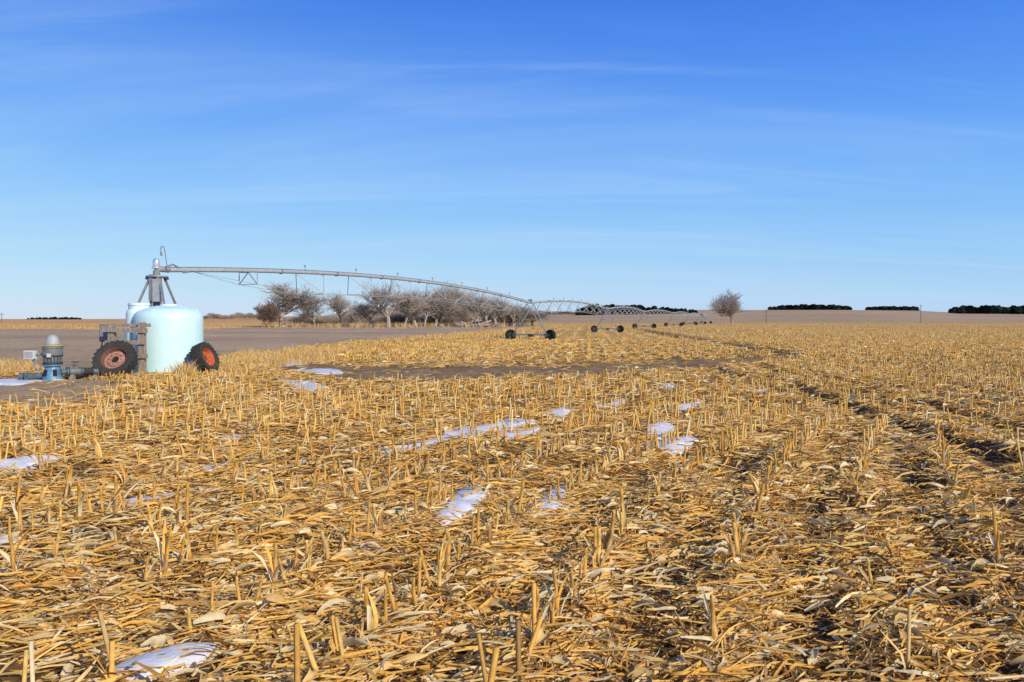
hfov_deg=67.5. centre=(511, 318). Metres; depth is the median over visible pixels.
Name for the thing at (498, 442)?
corn stalk
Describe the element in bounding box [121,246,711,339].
pivot irrigator
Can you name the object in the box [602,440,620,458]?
corn stalk
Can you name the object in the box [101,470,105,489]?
corn stalk
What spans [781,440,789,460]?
corn stalk
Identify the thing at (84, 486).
corn stalk
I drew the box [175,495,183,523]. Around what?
corn stalk
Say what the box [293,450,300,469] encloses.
corn stalk
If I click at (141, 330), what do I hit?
wooden rack
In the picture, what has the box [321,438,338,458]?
corn stalk
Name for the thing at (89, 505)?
corn stalk
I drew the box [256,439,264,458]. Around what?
corn stalk
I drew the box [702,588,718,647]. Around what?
corn stalk
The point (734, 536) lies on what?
corn stalk
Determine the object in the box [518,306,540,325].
bare tree
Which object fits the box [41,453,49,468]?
corn stalk
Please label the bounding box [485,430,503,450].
corn stalk
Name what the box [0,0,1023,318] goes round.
sky
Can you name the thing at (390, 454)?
corn stalk
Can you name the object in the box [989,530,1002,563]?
corn stalk
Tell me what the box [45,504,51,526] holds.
corn stalk
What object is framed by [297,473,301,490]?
corn stalk
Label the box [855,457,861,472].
corn stalk
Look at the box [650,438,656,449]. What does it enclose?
corn stalk
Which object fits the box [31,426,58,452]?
corn stalk
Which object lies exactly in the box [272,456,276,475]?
corn stalk
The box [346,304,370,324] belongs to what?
bare bush
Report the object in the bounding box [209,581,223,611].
corn stalk
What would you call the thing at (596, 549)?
corn stalk
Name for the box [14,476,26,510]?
corn stalk
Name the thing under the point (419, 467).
corn stalk
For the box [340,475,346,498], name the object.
corn stalk
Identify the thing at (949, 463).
corn stalk
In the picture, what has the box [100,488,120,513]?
corn stalk
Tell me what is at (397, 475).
corn stalk
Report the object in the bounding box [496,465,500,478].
corn stalk
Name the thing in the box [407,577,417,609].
corn stalk
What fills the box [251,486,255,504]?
corn stalk
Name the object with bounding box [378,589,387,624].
corn stalk
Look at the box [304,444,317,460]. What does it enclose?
corn stalk
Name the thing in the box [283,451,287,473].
corn stalk
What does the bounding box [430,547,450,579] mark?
corn stalk
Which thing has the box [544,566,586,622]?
corn stalk
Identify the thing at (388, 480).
corn stalk
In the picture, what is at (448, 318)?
bare bush
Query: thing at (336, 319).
bare bush
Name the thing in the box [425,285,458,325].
bare tree
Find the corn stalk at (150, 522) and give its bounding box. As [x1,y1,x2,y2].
[136,505,160,532]
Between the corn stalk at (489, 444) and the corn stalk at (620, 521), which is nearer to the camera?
the corn stalk at (620, 521)
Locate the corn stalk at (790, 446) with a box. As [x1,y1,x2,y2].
[769,433,802,457]
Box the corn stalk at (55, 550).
[45,520,62,557]
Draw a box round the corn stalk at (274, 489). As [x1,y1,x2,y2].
[272,480,277,496]
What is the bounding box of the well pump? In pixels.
[17,335,64,380]
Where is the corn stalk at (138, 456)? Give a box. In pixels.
[136,447,140,465]
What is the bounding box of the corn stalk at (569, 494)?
[560,473,574,495]
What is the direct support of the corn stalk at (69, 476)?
on the ground at (80, 346)
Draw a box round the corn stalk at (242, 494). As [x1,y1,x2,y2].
[238,486,243,503]
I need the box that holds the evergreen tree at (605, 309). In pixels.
[600,305,610,314]
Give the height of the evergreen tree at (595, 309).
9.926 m
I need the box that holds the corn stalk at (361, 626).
[355,619,363,645]
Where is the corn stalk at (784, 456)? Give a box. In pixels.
[777,445,792,467]
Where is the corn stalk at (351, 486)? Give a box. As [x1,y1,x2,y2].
[343,472,361,496]
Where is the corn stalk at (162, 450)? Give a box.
[160,440,163,460]
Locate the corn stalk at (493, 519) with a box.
[491,511,495,528]
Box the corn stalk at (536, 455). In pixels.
[524,435,541,462]
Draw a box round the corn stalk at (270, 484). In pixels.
[257,471,272,500]
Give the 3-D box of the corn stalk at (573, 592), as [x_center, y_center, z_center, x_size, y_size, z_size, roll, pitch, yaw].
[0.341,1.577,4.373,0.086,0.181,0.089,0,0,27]
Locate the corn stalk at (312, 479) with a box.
[305,461,317,486]
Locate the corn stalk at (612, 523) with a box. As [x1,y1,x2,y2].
[577,510,624,546]
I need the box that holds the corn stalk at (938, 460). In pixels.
[934,448,941,466]
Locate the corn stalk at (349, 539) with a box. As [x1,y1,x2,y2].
[327,517,355,545]
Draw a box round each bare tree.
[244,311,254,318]
[258,280,327,326]
[291,293,328,325]
[318,291,357,325]
[350,300,390,326]
[356,279,414,326]
[389,300,430,326]
[390,284,432,326]
[406,293,441,325]
[415,286,447,325]
[422,291,464,325]
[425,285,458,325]
[430,279,471,325]
[441,290,473,325]
[448,282,470,303]
[459,289,489,323]
[463,293,500,323]
[477,293,512,323]
[490,297,517,324]
[506,301,533,325]
[507,309,551,325]
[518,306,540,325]
[708,289,744,323]
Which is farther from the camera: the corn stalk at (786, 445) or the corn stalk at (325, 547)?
the corn stalk at (786, 445)
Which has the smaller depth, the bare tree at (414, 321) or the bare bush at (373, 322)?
the bare tree at (414, 321)
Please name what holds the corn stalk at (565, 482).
on the ground at (80, 346)
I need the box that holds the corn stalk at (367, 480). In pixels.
[358,462,371,491]
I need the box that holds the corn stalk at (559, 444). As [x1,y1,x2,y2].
[555,435,567,452]
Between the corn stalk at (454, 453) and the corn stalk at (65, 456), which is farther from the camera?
the corn stalk at (65, 456)
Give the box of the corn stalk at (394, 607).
[384,572,397,615]
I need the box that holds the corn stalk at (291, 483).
[289,472,296,488]
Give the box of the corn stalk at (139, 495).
[136,487,142,507]
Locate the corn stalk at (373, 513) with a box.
[366,503,387,529]
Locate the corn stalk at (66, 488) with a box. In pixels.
[63,480,70,498]
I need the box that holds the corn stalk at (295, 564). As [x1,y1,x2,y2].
[291,547,311,577]
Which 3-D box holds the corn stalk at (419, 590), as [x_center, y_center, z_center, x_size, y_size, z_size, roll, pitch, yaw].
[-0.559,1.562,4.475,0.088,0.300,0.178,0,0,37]
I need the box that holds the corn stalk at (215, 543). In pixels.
[210,528,220,558]
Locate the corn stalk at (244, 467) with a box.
[243,463,252,478]
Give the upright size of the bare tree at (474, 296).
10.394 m
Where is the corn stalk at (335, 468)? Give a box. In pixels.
[332,457,345,476]
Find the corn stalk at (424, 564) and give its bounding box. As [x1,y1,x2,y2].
[419,549,450,589]
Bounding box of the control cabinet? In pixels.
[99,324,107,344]
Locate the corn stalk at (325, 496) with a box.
[317,480,331,507]
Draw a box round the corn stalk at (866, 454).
[852,447,867,469]
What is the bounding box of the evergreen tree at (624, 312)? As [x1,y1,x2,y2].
[621,305,629,314]
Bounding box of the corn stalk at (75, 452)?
[73,442,79,462]
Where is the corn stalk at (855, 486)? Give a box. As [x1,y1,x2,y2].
[842,472,860,498]
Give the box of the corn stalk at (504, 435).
[499,424,505,445]
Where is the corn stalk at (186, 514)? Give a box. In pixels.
[182,482,204,520]
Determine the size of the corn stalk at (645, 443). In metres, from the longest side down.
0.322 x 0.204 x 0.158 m
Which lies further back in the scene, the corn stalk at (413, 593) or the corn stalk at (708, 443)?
the corn stalk at (708, 443)
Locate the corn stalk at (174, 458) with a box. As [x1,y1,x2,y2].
[173,456,187,475]
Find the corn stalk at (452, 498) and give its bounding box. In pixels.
[445,478,457,500]
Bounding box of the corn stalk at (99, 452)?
[92,437,101,459]
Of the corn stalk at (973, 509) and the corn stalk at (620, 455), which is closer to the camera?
the corn stalk at (973, 509)
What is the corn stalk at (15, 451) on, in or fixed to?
on the ground at (80, 346)
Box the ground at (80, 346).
[0,310,1023,681]
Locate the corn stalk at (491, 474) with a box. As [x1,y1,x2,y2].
[485,464,492,481]
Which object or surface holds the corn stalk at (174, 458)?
on the ground at (80, 346)
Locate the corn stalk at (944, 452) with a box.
[932,439,952,468]
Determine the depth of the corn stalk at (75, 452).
8.74 m
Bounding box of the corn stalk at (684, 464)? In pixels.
[668,442,692,474]
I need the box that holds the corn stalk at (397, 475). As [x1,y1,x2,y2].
[394,464,399,483]
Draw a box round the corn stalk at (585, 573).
[579,547,593,579]
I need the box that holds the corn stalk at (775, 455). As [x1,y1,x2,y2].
[768,451,777,467]
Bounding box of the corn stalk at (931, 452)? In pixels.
[919,436,957,460]
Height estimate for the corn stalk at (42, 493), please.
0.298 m
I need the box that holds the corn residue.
[0,337,1023,681]
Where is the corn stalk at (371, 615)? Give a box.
[364,587,377,629]
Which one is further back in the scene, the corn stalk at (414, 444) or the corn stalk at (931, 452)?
the corn stalk at (414, 444)
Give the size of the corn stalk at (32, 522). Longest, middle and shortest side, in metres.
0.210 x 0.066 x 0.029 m
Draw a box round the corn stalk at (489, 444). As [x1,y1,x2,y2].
[488,430,494,451]
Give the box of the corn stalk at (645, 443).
[644,434,650,451]
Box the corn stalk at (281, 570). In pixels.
[277,557,287,583]
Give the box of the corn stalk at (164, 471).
[161,462,166,478]
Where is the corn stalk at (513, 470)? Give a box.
[510,452,519,473]
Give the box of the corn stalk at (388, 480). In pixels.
[376,456,400,485]
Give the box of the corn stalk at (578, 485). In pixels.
[575,471,579,487]
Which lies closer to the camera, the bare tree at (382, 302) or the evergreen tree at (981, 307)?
the bare tree at (382, 302)
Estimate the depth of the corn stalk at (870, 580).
4.75 m
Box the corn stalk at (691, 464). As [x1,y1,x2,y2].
[687,457,694,472]
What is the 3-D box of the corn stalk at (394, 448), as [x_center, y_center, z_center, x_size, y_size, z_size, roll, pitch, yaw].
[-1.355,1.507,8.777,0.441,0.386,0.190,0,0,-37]
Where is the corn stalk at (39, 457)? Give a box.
[23,443,43,474]
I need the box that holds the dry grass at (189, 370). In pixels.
[0,321,532,382]
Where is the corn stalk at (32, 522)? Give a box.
[31,512,38,531]
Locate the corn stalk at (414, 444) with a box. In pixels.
[412,440,416,453]
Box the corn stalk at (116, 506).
[109,475,140,511]
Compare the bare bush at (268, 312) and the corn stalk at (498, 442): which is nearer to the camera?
the corn stalk at (498, 442)
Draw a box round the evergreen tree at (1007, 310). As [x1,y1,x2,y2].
[1003,307,1012,313]
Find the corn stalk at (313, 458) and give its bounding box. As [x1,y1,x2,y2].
[309,441,323,460]
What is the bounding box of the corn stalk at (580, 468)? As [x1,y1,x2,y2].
[573,456,589,482]
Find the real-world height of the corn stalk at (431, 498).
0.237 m
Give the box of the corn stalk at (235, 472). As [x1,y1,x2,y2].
[232,455,244,482]
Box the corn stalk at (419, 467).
[412,452,438,474]
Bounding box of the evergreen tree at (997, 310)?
[994,307,1001,313]
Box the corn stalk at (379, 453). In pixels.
[377,448,382,463]
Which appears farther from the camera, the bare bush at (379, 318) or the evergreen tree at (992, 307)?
the evergreen tree at (992, 307)
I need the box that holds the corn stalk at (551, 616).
[529,592,555,626]
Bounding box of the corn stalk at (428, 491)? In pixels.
[410,480,437,504]
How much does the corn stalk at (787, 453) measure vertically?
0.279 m
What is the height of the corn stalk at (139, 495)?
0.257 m
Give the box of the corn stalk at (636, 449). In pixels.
[617,433,644,460]
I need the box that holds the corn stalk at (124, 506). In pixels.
[117,487,140,510]
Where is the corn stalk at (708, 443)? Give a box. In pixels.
[704,438,717,456]
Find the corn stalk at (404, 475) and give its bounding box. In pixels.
[395,463,406,480]
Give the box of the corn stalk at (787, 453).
[782,442,789,460]
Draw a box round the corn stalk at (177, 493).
[170,478,179,496]
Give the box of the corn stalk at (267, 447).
[265,441,271,455]
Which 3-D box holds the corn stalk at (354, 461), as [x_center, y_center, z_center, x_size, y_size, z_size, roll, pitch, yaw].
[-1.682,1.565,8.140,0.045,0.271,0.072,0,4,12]
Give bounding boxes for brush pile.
[294,317,331,325]
[440,317,507,326]
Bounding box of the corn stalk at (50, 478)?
[46,465,65,488]
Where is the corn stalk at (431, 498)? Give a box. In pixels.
[423,491,438,505]
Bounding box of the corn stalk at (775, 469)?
[773,458,783,473]
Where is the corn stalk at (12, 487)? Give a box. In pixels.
[2,481,13,491]
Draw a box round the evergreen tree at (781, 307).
[777,305,786,309]
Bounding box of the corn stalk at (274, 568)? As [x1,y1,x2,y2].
[252,538,278,582]
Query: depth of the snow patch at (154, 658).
3.67 m
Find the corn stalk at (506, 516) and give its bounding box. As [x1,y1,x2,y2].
[496,502,509,526]
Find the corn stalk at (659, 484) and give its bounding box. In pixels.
[651,470,668,498]
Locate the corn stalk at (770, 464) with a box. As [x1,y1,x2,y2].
[761,461,774,474]
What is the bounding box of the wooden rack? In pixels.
[101,322,150,372]
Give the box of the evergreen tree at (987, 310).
[982,305,991,313]
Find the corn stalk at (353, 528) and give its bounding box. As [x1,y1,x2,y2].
[350,510,357,543]
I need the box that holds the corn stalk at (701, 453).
[699,444,703,463]
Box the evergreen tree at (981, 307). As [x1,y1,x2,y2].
[977,305,984,313]
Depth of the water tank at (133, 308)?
23.44 m
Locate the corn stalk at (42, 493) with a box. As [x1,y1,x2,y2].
[39,480,47,503]
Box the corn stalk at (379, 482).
[378,476,381,486]
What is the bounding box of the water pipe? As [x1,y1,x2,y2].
[61,361,98,379]
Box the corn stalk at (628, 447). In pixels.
[626,443,633,461]
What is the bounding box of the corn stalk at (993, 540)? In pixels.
[988,508,1012,550]
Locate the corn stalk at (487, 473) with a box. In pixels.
[485,458,489,485]
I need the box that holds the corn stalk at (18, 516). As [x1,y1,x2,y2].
[10,500,22,535]
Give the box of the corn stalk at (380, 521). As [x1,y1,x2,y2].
[378,512,382,530]
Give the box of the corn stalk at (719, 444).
[716,435,720,451]
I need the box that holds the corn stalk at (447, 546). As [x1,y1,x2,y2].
[440,532,456,573]
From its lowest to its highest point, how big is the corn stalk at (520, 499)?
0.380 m
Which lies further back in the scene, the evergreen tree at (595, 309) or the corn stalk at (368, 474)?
the evergreen tree at (595, 309)
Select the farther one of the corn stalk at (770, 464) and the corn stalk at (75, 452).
the corn stalk at (75, 452)
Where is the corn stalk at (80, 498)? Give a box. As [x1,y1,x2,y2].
[75,481,88,519]
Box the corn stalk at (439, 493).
[436,475,450,503]
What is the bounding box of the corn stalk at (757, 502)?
[739,483,764,518]
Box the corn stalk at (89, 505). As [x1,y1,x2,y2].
[85,494,94,521]
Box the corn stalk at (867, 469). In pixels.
[858,453,874,472]
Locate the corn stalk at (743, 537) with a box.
[741,526,747,547]
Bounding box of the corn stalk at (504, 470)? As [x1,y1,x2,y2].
[490,454,521,478]
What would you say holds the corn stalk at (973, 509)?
on the ground at (80, 346)
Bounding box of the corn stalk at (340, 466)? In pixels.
[335,459,343,475]
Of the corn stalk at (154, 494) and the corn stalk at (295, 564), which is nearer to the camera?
the corn stalk at (295, 564)
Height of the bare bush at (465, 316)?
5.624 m
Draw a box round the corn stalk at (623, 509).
[597,487,653,532]
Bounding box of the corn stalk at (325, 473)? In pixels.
[324,464,333,480]
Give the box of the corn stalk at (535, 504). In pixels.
[534,494,543,507]
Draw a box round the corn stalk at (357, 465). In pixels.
[350,446,374,468]
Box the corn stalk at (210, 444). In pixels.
[197,435,218,452]
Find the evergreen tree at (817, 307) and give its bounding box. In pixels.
[814,305,820,309]
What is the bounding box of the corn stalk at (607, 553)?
[596,526,613,566]
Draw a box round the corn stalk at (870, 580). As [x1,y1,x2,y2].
[858,558,872,589]
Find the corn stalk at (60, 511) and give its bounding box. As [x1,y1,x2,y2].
[59,500,69,523]
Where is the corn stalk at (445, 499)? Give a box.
[442,483,450,501]
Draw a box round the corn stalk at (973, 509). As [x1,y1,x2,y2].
[971,498,978,522]
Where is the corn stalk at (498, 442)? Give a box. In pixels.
[493,426,508,444]
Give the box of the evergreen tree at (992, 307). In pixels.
[990,305,995,313]
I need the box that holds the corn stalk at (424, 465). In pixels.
[418,450,426,471]
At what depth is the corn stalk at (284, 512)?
5.92 m
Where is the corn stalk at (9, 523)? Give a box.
[8,516,19,535]
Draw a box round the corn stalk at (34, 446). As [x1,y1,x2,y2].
[33,438,36,454]
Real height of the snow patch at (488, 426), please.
0.212 m
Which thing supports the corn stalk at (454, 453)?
on the ground at (80, 346)
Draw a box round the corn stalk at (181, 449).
[159,433,193,458]
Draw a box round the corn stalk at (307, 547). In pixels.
[290,534,314,560]
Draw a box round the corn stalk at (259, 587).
[254,574,263,603]
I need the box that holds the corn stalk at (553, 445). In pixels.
[550,437,555,457]
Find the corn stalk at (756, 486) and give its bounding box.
[749,473,760,494]
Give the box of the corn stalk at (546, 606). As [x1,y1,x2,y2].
[530,586,561,644]
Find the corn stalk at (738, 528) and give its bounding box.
[737,523,747,546]
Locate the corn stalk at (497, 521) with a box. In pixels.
[494,513,507,535]
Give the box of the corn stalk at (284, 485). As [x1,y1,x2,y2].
[282,478,286,492]
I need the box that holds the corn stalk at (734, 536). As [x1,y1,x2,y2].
[723,522,738,552]
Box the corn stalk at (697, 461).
[690,445,703,465]
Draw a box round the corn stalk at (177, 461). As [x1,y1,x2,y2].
[176,456,187,476]
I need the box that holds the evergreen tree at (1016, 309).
[1012,306,1023,313]
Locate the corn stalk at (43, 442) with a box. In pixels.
[41,436,45,454]
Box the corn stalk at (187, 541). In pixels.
[185,527,192,567]
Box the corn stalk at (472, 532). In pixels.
[461,519,474,551]
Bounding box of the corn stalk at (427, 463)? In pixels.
[415,452,428,471]
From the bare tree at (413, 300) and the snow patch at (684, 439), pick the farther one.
the bare tree at (413, 300)
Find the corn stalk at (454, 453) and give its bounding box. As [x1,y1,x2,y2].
[452,446,455,462]
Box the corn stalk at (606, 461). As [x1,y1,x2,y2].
[604,453,608,471]
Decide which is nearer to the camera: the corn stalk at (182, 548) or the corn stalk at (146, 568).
the corn stalk at (146, 568)
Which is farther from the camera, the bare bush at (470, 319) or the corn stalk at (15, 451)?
the bare bush at (470, 319)
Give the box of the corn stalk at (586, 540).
[578,530,596,555]
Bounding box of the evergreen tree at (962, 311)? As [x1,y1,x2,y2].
[958,306,966,313]
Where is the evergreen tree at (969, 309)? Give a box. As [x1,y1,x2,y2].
[965,305,975,313]
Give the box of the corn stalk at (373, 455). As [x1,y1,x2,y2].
[370,444,375,468]
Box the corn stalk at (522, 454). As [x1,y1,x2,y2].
[518,452,529,472]
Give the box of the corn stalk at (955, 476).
[944,464,959,489]
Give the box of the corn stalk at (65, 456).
[63,448,71,464]
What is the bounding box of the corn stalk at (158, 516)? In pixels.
[141,497,184,532]
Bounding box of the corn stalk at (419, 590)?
[401,556,423,595]
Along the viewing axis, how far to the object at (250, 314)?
581.05 m
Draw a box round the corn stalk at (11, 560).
[0,528,40,574]
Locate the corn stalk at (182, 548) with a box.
[178,535,195,566]
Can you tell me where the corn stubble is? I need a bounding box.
[0,323,1023,681]
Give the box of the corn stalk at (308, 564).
[304,544,316,567]
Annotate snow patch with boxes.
[0,378,40,385]
[0,454,57,473]
[0,533,18,547]
[106,490,182,507]
[106,641,221,681]
[188,462,228,471]
[214,434,242,441]
[280,380,327,391]
[293,368,342,374]
[375,418,537,455]
[432,484,490,527]
[483,426,542,441]
[530,486,567,512]
[551,405,573,417]
[593,400,624,409]
[642,435,698,455]
[644,420,675,440]
[653,382,674,390]
[674,400,702,413]
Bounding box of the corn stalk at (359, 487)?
[351,475,362,493]
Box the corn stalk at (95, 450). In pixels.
[90,439,97,458]
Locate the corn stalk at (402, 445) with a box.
[396,435,405,454]
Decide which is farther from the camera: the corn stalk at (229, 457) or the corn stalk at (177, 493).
the corn stalk at (229, 457)
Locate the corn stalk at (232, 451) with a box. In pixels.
[230,444,236,462]
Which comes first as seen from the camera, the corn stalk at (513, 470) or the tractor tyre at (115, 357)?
the corn stalk at (513, 470)
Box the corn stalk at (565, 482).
[563,474,577,491]
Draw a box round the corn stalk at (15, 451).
[13,444,26,458]
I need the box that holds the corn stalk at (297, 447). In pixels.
[285,443,304,468]
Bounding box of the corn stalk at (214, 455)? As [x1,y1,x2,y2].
[212,447,216,468]
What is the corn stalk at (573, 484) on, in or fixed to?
on the ground at (80, 346)
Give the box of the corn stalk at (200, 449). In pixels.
[198,442,202,455]
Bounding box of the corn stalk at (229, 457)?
[223,448,232,463]
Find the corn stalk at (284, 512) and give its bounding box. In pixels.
[279,503,290,520]
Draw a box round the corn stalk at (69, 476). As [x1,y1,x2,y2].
[63,464,77,497]
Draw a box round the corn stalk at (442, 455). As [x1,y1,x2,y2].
[439,443,445,464]
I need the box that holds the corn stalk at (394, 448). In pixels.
[373,434,405,464]
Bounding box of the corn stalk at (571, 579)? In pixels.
[566,571,579,588]
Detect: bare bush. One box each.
[253,301,289,326]
[287,315,301,324]
[298,312,324,325]
[319,312,349,324]
[325,313,351,323]
[342,313,369,324]
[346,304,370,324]
[364,315,383,324]
[372,311,393,324]
[381,309,404,325]
[391,315,424,325]
[418,316,444,325]
[439,312,461,325]
[451,307,474,325]
[466,311,480,322]
[484,314,511,323]
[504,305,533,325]
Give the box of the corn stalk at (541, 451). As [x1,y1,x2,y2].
[530,433,558,461]
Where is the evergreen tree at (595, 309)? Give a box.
[589,304,598,314]
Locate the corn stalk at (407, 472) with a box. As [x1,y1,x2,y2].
[403,461,410,478]
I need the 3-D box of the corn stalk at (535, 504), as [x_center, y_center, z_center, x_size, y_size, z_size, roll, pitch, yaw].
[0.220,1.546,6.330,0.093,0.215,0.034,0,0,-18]
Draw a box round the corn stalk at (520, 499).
[510,480,527,517]
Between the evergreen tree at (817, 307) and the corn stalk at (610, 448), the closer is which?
the corn stalk at (610, 448)
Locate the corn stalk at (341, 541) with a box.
[339,533,344,550]
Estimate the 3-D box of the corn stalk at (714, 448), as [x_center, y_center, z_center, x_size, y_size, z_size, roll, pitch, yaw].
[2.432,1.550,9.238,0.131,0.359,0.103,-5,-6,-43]
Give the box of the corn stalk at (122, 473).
[117,463,124,483]
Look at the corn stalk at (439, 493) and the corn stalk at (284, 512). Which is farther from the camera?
the corn stalk at (439, 493)
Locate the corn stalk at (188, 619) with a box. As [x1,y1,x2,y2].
[172,608,192,641]
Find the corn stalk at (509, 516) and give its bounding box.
[504,498,510,522]
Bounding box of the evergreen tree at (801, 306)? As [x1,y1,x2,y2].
[798,304,805,309]
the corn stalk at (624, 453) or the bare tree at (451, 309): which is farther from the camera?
the bare tree at (451, 309)
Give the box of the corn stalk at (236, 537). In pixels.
[235,527,238,547]
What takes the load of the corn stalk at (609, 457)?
on the ground at (80, 346)
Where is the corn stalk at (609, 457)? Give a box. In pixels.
[607,448,616,467]
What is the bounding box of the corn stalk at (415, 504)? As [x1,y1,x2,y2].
[410,490,424,513]
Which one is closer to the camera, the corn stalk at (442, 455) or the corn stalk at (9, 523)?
the corn stalk at (9, 523)
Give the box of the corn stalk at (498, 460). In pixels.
[495,454,513,477]
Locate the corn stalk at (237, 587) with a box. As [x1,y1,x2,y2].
[235,576,255,608]
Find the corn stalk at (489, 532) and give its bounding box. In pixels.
[486,520,492,541]
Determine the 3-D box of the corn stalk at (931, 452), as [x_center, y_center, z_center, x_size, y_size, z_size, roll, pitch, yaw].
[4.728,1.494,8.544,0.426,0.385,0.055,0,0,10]
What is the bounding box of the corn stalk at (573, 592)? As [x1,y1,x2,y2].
[564,581,576,601]
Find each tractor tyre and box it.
[91,340,138,377]
[190,342,219,372]
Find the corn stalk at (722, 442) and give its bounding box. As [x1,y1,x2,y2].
[707,430,724,453]
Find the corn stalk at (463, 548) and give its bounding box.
[458,540,467,556]
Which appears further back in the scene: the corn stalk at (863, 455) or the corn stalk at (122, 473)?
the corn stalk at (863, 455)
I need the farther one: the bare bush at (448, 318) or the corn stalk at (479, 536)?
the bare bush at (448, 318)
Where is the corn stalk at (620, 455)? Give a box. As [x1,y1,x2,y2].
[615,439,623,465]
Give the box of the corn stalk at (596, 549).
[592,527,603,567]
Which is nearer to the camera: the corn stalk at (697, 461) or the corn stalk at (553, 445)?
the corn stalk at (697, 461)
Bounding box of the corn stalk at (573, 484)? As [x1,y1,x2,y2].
[570,465,574,488]
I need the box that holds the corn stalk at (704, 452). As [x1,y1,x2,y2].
[702,448,706,462]
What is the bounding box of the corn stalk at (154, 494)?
[152,482,159,501]
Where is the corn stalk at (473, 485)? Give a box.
[467,473,479,489]
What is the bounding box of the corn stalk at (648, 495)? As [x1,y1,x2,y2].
[643,489,655,508]
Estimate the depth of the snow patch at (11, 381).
19.91 m
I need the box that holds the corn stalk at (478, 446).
[474,437,480,456]
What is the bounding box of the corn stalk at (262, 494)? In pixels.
[256,473,274,502]
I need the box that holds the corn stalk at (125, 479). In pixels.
[114,463,130,486]
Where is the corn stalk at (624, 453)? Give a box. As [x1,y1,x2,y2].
[621,441,630,459]
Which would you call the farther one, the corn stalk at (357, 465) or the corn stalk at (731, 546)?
the corn stalk at (357, 465)
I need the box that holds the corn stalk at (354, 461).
[350,454,355,467]
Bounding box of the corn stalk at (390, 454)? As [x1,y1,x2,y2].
[385,441,403,459]
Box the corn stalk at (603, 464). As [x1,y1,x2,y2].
[602,456,609,474]
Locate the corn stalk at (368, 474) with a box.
[366,470,371,489]
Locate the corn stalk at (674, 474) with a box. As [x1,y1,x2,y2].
[662,462,689,479]
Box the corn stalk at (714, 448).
[710,433,717,459]
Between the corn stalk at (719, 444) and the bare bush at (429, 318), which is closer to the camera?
the corn stalk at (719, 444)
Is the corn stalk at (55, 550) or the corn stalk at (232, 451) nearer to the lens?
the corn stalk at (55, 550)
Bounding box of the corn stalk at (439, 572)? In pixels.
[425,559,441,590]
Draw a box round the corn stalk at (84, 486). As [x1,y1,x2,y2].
[81,477,86,492]
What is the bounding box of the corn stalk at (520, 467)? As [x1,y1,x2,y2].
[517,457,527,472]
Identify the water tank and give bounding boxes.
[126,303,150,372]
[133,304,202,373]
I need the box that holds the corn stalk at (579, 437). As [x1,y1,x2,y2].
[568,428,582,445]
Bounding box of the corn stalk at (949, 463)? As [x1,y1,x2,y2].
[948,452,953,468]
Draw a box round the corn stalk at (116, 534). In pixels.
[110,526,119,541]
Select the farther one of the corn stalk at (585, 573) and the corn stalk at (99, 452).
the corn stalk at (99, 452)
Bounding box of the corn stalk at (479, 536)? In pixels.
[474,507,491,545]
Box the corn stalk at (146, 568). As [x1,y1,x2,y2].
[142,556,159,586]
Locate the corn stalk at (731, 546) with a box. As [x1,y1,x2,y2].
[728,535,734,558]
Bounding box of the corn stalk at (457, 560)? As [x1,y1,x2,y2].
[450,542,466,565]
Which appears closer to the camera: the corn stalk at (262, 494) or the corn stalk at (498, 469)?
the corn stalk at (262, 494)
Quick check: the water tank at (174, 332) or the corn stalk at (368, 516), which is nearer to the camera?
the corn stalk at (368, 516)
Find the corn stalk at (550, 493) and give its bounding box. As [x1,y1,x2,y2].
[548,486,552,502]
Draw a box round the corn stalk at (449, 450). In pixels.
[437,438,451,464]
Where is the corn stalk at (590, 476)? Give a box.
[582,465,592,479]
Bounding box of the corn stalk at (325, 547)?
[320,528,333,559]
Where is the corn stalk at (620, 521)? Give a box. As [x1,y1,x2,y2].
[617,510,623,536]
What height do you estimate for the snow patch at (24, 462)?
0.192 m
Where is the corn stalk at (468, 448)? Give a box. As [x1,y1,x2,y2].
[465,436,470,457]
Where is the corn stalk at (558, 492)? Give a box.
[548,478,561,500]
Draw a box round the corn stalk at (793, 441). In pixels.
[779,431,797,449]
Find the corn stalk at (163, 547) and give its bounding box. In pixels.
[153,520,171,576]
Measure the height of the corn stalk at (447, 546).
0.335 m
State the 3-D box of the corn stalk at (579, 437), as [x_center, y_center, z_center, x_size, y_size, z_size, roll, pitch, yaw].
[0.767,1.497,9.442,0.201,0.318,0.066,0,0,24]
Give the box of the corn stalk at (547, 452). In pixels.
[545,445,548,459]
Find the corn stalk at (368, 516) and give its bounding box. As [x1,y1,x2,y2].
[359,501,381,536]
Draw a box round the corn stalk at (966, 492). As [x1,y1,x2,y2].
[963,484,970,503]
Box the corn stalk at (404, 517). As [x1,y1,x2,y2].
[403,504,406,523]
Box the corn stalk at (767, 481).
[756,465,771,496]
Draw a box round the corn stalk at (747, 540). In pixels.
[720,514,769,551]
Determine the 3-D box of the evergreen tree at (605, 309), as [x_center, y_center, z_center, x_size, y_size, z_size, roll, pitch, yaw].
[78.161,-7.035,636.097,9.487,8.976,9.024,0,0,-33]
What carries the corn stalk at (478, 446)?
on the ground at (80, 346)
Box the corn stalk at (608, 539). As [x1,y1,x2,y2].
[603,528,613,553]
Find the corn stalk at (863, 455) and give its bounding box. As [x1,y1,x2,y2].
[857,445,871,462]

